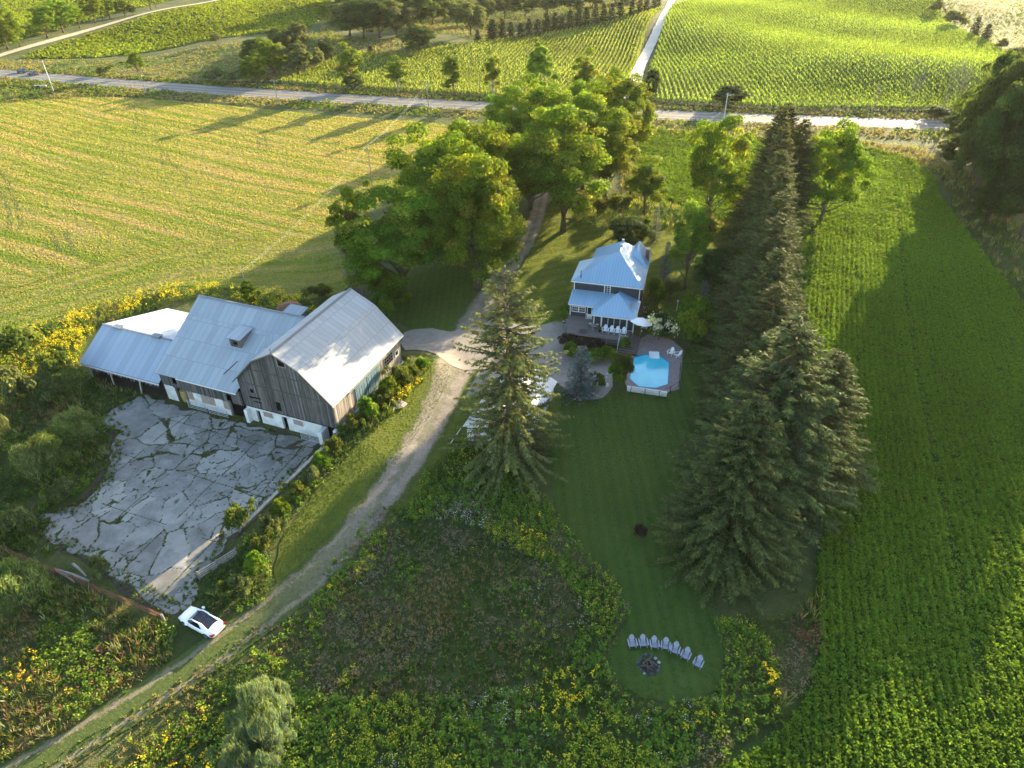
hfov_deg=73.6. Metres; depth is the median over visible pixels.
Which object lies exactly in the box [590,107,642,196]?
maple tree
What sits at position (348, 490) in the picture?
driveway verge
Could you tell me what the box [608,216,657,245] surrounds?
yew bush
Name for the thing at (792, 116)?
spruce tree
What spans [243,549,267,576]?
hedge bush
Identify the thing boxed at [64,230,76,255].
wheel track
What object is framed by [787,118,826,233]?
spruce tree
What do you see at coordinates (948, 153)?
woodland tree
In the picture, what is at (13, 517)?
wild bush
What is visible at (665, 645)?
lawn chair
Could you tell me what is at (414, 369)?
hedge bush
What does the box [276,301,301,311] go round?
silo cap
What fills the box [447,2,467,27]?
forest tree
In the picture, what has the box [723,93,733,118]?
utility pole
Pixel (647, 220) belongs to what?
garden bush
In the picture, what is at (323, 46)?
roadside tree
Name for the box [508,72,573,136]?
maple tree
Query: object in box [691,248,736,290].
apple tree
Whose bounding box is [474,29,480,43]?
conifer
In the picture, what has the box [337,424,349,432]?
hedge bush
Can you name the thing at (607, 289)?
window
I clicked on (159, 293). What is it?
goldenrod
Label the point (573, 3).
forest tree
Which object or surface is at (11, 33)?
lane tree
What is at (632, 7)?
conifer
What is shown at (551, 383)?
garage
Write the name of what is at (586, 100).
maple tree
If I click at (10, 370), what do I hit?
wild bush
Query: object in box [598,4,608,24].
conifer
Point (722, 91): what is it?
shrub tree
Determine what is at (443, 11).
forest tree
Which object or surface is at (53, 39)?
farm track
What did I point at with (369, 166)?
utility pole
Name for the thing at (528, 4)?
forest tree
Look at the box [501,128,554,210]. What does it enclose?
maple tree
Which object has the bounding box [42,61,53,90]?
utility pole
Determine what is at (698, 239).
birch tree
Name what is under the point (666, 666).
lawn
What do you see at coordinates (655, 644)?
lawn chair
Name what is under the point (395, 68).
roadside tree
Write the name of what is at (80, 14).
lane tree
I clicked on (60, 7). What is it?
lane tree
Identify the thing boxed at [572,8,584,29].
conifer
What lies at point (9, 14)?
lane tree
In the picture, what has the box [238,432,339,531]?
retaining wall
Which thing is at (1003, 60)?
woodland tree
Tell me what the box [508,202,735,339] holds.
lawn
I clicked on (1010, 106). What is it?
woodland tree
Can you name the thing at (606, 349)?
garden bush
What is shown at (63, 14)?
crop field
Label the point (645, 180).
ash tree
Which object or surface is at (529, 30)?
conifer
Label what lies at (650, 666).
fire pit
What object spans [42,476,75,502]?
wild bush
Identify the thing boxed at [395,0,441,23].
forest tree
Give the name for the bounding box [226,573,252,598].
hedge bush
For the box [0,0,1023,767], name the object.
ground
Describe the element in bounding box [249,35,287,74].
roadside tree
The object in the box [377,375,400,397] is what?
hedge bush
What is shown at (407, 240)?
maple tree
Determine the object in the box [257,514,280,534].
hedge bush
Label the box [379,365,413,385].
hedge bush
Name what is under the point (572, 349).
garden bush
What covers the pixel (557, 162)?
maple tree
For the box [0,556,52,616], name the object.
wild bush
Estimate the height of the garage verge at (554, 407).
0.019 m
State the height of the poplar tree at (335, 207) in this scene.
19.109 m
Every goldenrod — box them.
[0,280,315,382]
[280,438,782,767]
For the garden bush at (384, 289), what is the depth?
113.56 m
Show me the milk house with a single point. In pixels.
(296, 309)
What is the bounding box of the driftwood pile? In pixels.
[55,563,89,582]
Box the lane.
[624,0,674,97]
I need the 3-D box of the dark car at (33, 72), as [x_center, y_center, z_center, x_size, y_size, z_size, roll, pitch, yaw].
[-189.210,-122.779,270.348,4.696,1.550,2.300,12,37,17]
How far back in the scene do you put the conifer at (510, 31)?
310.45 m
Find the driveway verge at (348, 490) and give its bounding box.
[274,363,431,581]
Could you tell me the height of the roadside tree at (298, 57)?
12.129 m
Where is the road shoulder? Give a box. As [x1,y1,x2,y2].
[0,69,948,129]
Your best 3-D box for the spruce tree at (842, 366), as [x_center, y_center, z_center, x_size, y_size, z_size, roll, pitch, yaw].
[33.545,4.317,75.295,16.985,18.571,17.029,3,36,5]
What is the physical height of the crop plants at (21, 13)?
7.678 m
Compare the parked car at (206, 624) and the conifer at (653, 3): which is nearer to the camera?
the parked car at (206, 624)
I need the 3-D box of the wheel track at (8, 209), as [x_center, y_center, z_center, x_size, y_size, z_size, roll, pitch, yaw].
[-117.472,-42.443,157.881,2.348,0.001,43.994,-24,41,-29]
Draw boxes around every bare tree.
[870,84,883,116]
[904,70,927,117]
[938,62,972,117]
[956,75,970,102]
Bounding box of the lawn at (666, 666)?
[546,291,725,702]
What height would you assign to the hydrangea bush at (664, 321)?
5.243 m
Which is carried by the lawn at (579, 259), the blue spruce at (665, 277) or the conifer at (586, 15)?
the blue spruce at (665, 277)
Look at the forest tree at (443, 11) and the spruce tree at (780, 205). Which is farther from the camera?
the forest tree at (443, 11)
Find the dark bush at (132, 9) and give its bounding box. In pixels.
[126,5,136,13]
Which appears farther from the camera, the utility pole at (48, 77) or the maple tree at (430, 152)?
the utility pole at (48, 77)
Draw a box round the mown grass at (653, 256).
[274,202,732,700]
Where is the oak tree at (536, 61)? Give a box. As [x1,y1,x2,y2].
[525,43,560,104]
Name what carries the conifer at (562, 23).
on the ground at (776, 600)
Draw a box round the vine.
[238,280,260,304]
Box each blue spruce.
[557,345,600,405]
[647,206,662,244]
[656,242,673,285]
[697,280,710,305]
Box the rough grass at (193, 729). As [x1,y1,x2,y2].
[96,499,422,767]
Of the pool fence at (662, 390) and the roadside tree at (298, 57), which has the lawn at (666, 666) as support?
the pool fence at (662, 390)
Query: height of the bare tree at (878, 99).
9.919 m
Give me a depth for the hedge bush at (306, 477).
77.00 m
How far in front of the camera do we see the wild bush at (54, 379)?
92.71 m
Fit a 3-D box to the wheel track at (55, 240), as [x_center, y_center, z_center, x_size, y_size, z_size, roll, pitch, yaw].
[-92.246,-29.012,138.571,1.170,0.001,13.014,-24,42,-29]
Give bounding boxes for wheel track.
[0,169,23,228]
[0,184,12,230]
[48,230,62,251]
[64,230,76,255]
[132,107,138,134]
[138,108,145,135]
[167,150,187,184]
[259,131,267,148]
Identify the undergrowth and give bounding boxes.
[743,162,1023,728]
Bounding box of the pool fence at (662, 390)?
[630,365,680,397]
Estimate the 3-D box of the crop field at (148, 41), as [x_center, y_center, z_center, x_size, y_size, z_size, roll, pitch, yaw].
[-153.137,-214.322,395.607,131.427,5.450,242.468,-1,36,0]
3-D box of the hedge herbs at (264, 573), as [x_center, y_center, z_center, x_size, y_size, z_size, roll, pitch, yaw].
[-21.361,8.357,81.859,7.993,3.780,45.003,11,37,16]
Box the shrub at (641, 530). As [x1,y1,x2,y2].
[633,523,647,538]
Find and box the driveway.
[0,189,549,767]
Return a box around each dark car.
[16,68,27,72]
[27,70,38,75]
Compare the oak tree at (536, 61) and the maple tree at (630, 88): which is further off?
the oak tree at (536, 61)
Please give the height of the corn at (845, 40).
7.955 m
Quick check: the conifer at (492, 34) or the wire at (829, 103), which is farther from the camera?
the conifer at (492, 34)
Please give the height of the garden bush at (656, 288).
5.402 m
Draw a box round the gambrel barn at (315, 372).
[232,288,403,443]
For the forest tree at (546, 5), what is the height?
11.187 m
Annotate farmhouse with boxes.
[568,239,651,338]
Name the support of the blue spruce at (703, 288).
on the lawn at (579, 259)
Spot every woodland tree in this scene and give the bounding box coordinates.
[935,133,975,172]
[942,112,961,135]
[951,49,1023,182]
[952,58,1023,198]
[952,121,965,133]
[953,62,1014,187]
[964,72,991,131]
[969,178,1023,225]
[970,78,1023,219]
[981,116,1023,219]
[994,134,1023,237]
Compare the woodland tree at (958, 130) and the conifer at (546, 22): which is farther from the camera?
the conifer at (546, 22)
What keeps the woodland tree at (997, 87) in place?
on the ground at (776, 600)
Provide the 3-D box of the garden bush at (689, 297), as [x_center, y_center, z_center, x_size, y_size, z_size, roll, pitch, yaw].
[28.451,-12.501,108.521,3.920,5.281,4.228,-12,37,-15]
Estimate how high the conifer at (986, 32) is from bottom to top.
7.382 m
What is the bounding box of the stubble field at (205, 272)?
[0,97,454,332]
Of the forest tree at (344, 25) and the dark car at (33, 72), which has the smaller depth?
the dark car at (33, 72)
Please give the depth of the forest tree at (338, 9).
312.65 m
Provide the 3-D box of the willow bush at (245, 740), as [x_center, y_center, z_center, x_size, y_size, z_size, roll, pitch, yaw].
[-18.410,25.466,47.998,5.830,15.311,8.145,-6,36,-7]
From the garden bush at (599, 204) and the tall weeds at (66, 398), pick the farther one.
the garden bush at (599, 204)
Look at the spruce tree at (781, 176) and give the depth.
104.33 m
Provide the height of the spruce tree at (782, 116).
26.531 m
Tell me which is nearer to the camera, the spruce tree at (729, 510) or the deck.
the spruce tree at (729, 510)
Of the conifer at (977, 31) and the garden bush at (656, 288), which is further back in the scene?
the conifer at (977, 31)
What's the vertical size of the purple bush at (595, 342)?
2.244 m
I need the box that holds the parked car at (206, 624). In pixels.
[178,606,225,638]
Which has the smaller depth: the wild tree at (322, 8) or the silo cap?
the silo cap
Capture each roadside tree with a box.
[95,64,114,73]
[118,49,145,75]
[238,38,266,59]
[238,52,265,82]
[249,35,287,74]
[273,40,312,73]
[312,41,334,59]
[333,42,364,88]
[341,75,364,89]
[367,46,373,56]
[381,55,408,92]
[441,51,461,95]
[481,50,501,94]
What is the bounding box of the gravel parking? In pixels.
[466,321,613,399]
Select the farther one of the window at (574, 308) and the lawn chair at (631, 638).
the window at (574, 308)
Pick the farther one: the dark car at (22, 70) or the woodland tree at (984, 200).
the dark car at (22, 70)
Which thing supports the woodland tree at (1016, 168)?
on the ground at (776, 600)
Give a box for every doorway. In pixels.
[232,402,244,416]
[283,417,288,427]
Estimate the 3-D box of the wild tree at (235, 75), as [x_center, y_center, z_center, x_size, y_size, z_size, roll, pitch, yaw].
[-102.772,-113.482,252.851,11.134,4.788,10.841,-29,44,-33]
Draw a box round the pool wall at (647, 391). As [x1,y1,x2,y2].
[627,385,666,396]
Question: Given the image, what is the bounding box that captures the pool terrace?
[625,334,683,392]
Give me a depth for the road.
229.56 m
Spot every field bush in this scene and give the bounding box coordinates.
[925,0,943,14]
[942,9,970,24]
[993,38,1008,46]
[1007,47,1020,52]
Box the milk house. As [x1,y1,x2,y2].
[283,304,308,316]
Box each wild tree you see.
[199,67,223,78]
[208,33,220,43]
[217,69,246,81]
[263,25,293,50]
[281,20,307,44]
[307,47,323,67]
[316,5,326,15]
[396,24,437,50]
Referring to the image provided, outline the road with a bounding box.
[0,70,948,128]
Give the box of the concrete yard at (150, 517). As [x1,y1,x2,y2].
[39,394,319,617]
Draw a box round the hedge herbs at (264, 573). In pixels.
[196,354,434,612]
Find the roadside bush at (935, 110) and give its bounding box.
[921,105,952,117]
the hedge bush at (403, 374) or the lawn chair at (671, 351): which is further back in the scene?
the lawn chair at (671, 351)
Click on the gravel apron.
(439, 343)
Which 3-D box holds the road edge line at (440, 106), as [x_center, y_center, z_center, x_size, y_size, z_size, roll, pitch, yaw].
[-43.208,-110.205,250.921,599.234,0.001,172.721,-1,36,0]
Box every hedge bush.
[215,580,235,597]
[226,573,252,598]
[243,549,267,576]
[249,526,273,552]
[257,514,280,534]
[269,497,290,516]
[278,480,308,500]
[298,465,319,485]
[311,450,330,467]
[321,435,343,452]
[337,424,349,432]
[345,412,365,428]
[356,395,378,417]
[369,389,390,405]
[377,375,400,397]
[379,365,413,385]
[399,363,421,375]
[415,356,430,370]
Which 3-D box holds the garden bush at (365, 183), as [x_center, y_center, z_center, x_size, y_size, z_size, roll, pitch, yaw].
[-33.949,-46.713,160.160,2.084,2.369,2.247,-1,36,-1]
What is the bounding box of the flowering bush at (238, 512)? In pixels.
[222,497,255,530]
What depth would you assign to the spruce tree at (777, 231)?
92.66 m
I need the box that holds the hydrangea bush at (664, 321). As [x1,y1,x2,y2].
[640,308,679,339]
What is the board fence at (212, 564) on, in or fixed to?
on the ground at (776, 600)
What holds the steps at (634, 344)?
on the ground at (776, 600)
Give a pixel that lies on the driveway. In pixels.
(282, 603)
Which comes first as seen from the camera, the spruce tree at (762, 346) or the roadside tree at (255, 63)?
the spruce tree at (762, 346)
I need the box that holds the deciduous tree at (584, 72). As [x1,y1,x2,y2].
[571,45,600,87]
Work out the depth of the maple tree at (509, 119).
151.73 m
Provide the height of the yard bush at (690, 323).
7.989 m
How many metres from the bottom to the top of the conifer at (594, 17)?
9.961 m
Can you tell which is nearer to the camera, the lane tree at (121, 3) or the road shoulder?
the road shoulder
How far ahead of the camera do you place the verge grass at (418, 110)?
226.52 m
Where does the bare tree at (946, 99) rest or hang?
on the ground at (776, 600)
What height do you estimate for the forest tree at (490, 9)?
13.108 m
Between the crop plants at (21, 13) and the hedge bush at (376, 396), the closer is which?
the hedge bush at (376, 396)
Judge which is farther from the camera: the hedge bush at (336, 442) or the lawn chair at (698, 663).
the hedge bush at (336, 442)
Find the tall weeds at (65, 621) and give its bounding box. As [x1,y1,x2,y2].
[0,545,176,762]
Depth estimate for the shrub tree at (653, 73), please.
214.43 m
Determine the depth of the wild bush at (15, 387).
90.33 m
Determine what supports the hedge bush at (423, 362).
on the driveway verge at (348, 490)
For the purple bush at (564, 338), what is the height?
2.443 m
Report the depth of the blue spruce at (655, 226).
133.19 m
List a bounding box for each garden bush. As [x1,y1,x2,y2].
[300,283,333,299]
[363,180,370,188]
[366,268,399,294]
[370,288,394,316]
[390,287,411,303]
[559,304,569,317]
[562,340,578,357]
[584,347,605,362]
[590,195,608,210]
[590,371,605,387]
[601,345,615,359]
[606,191,638,210]
[608,361,626,383]
[612,351,634,379]
[619,336,630,347]
[642,216,656,229]
[643,297,658,315]
[646,274,665,301]
[665,279,681,297]
[678,291,701,308]
[705,216,720,233]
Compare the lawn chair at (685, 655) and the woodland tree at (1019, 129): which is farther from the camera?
the woodland tree at (1019, 129)
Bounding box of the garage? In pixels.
[463,369,556,445]
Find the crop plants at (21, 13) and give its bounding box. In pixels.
[0,0,167,45]
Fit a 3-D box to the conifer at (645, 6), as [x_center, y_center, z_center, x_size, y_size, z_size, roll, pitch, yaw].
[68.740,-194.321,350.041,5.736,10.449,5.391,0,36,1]
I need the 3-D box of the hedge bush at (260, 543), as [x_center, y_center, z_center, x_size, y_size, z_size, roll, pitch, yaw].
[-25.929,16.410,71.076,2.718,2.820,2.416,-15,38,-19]
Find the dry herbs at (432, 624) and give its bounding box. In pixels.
[41,501,618,767]
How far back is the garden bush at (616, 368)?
93.50 m
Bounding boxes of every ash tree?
[622,155,669,214]
[683,112,753,231]
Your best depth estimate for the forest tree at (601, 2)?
373.46 m
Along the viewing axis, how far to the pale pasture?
348.17 m
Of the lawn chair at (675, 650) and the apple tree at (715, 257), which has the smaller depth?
the lawn chair at (675, 650)
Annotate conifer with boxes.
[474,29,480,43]
[482,19,500,41]
[497,18,507,38]
[506,22,515,38]
[516,23,525,39]
[525,18,533,37]
[533,19,543,38]
[540,13,551,35]
[550,12,560,33]
[558,17,566,31]
[565,10,574,31]
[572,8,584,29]
[582,7,592,28]
[591,4,600,26]
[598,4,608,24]
[606,3,617,23]
[615,0,626,19]
[626,0,635,17]
[636,0,643,15]
[642,0,650,11]
[649,0,657,10]
[970,17,982,34]
[979,24,992,40]
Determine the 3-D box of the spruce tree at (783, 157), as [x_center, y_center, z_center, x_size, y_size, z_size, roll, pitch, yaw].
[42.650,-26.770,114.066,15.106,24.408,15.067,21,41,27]
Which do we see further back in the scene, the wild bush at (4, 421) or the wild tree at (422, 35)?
the wild tree at (422, 35)
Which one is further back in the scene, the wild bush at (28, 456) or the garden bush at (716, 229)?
the garden bush at (716, 229)
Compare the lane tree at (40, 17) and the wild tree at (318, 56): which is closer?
the wild tree at (318, 56)
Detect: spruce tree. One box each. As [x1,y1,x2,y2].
[438,265,574,505]
[647,394,807,614]
[658,314,859,574]
[682,281,798,434]
[687,212,816,364]
[688,328,779,449]
[690,247,802,394]
[703,191,810,336]
[706,165,808,313]
[715,125,803,253]
[716,149,802,287]
[717,106,798,236]
[726,103,808,228]
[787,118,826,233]
[802,348,882,531]
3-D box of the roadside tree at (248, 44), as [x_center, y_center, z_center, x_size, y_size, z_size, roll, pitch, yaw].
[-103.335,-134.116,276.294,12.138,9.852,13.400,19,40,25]
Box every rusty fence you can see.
[0,546,57,575]
[51,566,161,618]
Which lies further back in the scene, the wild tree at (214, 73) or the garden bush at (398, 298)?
the wild tree at (214, 73)
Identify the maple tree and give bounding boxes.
[336,182,454,291]
[382,119,484,253]
[415,140,528,289]
[428,116,538,217]
[476,97,550,155]
[481,85,539,128]
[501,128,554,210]
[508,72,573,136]
[519,102,612,232]
[555,85,626,195]
[562,78,621,130]
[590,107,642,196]
[591,66,657,143]
[797,116,878,221]
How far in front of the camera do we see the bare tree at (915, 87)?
199.67 m
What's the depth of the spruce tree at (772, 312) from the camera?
79.57 m
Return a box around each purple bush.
[558,332,575,344]
[572,336,590,349]
[588,337,604,348]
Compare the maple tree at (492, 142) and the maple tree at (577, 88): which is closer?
the maple tree at (492, 142)
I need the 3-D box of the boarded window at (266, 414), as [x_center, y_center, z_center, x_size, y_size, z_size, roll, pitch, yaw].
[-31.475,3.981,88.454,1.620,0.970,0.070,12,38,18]
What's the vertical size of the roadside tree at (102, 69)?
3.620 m
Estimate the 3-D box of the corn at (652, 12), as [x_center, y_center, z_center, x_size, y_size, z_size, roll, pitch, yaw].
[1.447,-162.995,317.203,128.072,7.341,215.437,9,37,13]
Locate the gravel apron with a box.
[400,323,492,369]
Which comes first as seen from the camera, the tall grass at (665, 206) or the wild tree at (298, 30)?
the tall grass at (665, 206)
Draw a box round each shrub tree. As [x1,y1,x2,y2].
[642,68,661,101]
[711,85,749,106]
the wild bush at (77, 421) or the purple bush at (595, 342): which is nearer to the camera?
the wild bush at (77, 421)
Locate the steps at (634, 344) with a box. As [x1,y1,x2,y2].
[616,333,640,356]
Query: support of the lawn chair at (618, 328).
on the deck
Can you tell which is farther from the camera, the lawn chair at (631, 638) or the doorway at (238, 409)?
the doorway at (238, 409)
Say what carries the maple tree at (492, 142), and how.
on the ground at (776, 600)
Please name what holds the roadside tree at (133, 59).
on the ground at (776, 600)
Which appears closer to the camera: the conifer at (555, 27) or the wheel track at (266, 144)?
the wheel track at (266, 144)
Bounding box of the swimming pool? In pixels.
[629,354,669,387]
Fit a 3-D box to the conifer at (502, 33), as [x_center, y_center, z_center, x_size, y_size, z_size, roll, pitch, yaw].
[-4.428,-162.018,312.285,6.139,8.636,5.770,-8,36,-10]
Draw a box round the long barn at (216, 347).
[154,294,304,416]
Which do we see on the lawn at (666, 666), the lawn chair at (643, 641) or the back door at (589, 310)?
the lawn chair at (643, 641)
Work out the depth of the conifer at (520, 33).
308.62 m
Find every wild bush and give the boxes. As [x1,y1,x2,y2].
[0,322,44,367]
[0,364,21,381]
[0,374,53,409]
[0,414,10,449]
[0,502,39,532]
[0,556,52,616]
[8,429,73,480]
[30,361,83,396]
[34,350,70,376]
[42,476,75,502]
[44,405,104,456]
[87,555,110,578]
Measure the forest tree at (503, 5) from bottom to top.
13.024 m
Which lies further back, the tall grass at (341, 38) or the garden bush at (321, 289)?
the tall grass at (341, 38)
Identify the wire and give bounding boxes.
[731,94,909,106]
[736,94,921,106]
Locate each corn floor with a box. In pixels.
[290,14,654,97]
[649,0,993,111]
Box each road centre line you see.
[3,73,931,124]
[5,73,940,124]
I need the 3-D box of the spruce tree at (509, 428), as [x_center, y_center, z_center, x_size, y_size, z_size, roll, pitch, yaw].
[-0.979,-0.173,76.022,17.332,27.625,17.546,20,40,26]
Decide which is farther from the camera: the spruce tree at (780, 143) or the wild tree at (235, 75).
the wild tree at (235, 75)
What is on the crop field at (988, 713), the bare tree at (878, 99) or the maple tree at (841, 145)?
the maple tree at (841, 145)
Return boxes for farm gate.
[186,400,207,412]
[207,406,228,417]
[300,433,318,442]
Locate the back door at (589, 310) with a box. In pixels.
[587,307,591,317]
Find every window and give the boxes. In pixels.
[262,410,273,418]
[292,418,303,426]
[384,351,392,367]
[572,306,578,311]
[579,307,585,312]
[604,286,610,292]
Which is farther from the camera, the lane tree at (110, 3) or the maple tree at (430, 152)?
the lane tree at (110, 3)
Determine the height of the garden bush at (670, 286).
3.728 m
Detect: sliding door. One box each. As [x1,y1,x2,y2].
[355,378,368,402]
[366,364,380,393]
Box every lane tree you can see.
[0,8,24,46]
[0,14,20,48]
[25,5,58,37]
[35,0,78,32]
[67,5,87,27]
[76,0,99,22]
[93,0,109,20]
[98,0,114,18]
[112,0,132,15]
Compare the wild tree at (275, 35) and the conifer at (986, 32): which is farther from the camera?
the conifer at (986, 32)
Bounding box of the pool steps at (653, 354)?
[649,351,659,358]
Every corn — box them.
[274,4,662,95]
[646,0,1005,110]
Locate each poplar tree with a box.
[324,183,369,292]
[604,66,624,96]
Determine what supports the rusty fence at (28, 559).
on the ground at (776, 600)
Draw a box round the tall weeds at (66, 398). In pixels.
[0,369,142,557]
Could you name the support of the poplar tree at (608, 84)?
on the ground at (776, 600)
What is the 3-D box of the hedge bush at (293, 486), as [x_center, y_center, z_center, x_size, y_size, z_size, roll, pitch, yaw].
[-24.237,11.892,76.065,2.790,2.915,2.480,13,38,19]
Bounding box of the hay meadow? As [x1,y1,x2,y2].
[0,39,257,81]
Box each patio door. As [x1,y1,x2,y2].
[601,317,607,327]
[607,318,613,328]
[613,319,619,328]
[619,319,625,329]
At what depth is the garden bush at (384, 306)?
108.76 m
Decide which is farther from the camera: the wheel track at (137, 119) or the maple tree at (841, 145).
the wheel track at (137, 119)
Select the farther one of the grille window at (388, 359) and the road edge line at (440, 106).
the road edge line at (440, 106)
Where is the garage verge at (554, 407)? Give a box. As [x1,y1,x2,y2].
[364,396,560,546]
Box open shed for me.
[79,308,188,398]
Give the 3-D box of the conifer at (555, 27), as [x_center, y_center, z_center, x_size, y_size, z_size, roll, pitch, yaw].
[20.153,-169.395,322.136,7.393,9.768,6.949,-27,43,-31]
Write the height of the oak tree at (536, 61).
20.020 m
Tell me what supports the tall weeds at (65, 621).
on the ground at (776, 600)
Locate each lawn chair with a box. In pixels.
[614,326,620,334]
[627,634,637,648]
[638,634,648,647]
[649,635,659,649]
[661,637,670,651]
[667,347,674,356]
[670,641,680,655]
[680,647,691,661]
[692,655,704,668]
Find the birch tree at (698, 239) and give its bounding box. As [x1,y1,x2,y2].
[666,198,714,289]
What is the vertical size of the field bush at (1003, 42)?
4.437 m
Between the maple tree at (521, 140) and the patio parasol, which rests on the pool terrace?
the patio parasol
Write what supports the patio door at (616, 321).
in the farmhouse
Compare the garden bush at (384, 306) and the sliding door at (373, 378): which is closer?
the sliding door at (373, 378)
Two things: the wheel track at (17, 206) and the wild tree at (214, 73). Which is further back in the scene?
the wild tree at (214, 73)
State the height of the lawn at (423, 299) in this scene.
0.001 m
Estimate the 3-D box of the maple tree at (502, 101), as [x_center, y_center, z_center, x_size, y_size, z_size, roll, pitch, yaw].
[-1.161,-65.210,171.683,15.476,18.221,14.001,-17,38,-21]
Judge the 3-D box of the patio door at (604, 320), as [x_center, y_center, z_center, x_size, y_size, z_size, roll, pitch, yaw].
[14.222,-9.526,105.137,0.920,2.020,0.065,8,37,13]
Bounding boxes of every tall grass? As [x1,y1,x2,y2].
[0,0,1023,101]
[582,124,949,231]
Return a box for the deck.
[564,315,630,345]
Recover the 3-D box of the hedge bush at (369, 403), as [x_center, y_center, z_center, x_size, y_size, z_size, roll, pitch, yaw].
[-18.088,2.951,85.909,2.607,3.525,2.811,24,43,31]
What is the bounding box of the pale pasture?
[943,0,1023,51]
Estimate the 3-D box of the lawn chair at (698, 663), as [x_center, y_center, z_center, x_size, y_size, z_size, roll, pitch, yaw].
[16.552,24.602,60.684,0.883,0.883,0.948,20,40,26]
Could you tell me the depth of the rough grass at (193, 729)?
57.59 m
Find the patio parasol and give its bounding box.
[631,317,651,338]
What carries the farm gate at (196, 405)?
on the ground at (776, 600)
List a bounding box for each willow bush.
[193,673,300,767]
[684,201,718,232]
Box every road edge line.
[0,75,933,127]
[8,71,936,121]
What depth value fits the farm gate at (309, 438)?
86.22 m
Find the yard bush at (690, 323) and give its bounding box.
[675,296,717,342]
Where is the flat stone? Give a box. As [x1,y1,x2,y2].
[391,400,406,408]
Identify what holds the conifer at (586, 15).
on the ground at (776, 600)
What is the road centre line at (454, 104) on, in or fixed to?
on the road
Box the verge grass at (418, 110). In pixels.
[0,64,953,139]
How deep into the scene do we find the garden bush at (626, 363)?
93.33 m
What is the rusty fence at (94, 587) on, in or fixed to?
on the ground at (776, 600)
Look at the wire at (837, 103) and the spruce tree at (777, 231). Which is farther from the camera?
the wire at (837, 103)
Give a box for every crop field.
[0,0,170,45]
[30,0,329,58]
[635,137,1023,767]
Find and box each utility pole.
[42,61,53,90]
[367,146,372,185]
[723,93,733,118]
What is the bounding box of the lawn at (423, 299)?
[377,234,511,330]
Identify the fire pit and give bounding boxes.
[636,653,660,675]
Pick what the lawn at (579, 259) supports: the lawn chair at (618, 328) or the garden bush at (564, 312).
the garden bush at (564, 312)
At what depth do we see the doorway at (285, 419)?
88.45 m
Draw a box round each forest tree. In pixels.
[327,0,352,35]
[336,0,381,37]
[345,0,404,37]
[377,0,418,36]
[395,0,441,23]
[418,0,456,25]
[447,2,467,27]
[455,0,486,35]
[474,0,495,20]
[492,0,520,19]
[511,0,541,15]
[532,0,561,12]
[556,0,584,9]
[584,0,606,8]
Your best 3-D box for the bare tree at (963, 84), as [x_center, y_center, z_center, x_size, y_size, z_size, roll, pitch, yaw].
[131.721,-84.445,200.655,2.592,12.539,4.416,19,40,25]
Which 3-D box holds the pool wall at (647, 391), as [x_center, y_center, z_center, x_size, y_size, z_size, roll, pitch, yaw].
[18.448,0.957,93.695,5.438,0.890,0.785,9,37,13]
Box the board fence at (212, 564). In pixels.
[196,547,237,580]
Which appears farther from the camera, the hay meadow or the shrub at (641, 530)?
the hay meadow
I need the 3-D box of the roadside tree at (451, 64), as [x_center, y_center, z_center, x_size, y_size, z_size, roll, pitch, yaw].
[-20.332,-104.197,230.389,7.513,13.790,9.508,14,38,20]
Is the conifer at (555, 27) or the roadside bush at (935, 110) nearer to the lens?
the roadside bush at (935, 110)
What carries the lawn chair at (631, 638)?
on the lawn at (666, 666)
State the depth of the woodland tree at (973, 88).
163.27 m
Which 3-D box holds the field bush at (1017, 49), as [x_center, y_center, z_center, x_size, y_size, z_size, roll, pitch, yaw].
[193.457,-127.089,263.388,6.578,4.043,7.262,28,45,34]
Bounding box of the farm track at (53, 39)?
[0,0,217,56]
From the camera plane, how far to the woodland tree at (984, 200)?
134.53 m
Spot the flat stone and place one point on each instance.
(403, 403)
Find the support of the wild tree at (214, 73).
on the ground at (776, 600)
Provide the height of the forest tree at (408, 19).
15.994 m
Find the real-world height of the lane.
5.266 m
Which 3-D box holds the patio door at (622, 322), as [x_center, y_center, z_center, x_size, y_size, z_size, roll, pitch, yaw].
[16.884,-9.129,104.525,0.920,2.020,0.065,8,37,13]
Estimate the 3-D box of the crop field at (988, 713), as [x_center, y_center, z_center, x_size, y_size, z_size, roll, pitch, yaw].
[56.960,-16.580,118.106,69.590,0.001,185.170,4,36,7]
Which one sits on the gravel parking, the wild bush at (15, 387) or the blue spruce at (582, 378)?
the blue spruce at (582, 378)

